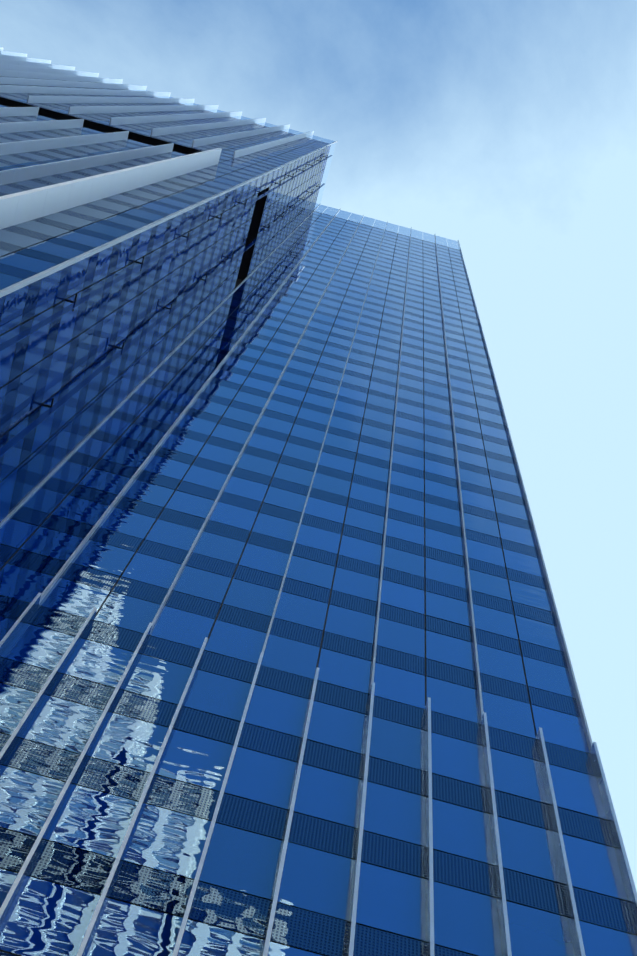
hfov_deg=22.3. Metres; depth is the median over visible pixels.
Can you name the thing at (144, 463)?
fins
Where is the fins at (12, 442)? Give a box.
[0,155,332,456]
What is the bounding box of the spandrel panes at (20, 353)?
[0,77,330,513]
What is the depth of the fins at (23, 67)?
129.27 m
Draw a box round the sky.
[0,0,636,890]
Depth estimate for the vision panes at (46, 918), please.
43.26 m
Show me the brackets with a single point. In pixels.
(51, 405)
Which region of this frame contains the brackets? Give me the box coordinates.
[41,155,327,407]
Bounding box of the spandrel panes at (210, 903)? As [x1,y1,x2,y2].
[0,211,635,955]
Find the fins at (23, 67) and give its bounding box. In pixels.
[0,47,313,184]
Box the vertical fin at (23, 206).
[0,148,221,228]
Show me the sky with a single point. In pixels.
(506, 130)
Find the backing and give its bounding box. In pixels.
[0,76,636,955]
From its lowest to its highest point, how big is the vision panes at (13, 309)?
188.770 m
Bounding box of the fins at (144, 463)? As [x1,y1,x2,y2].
[0,141,592,751]
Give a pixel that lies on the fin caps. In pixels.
(115, 865)
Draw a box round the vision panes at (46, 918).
[0,212,636,955]
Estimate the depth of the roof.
187.98 m
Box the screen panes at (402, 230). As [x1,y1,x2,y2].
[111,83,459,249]
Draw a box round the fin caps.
[0,593,636,955]
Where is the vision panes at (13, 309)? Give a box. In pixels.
[0,76,329,522]
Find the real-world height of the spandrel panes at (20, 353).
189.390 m
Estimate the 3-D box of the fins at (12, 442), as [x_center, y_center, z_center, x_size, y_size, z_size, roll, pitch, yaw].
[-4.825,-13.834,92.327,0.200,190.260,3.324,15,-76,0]
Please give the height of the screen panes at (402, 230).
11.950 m
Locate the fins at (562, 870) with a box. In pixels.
[0,595,636,955]

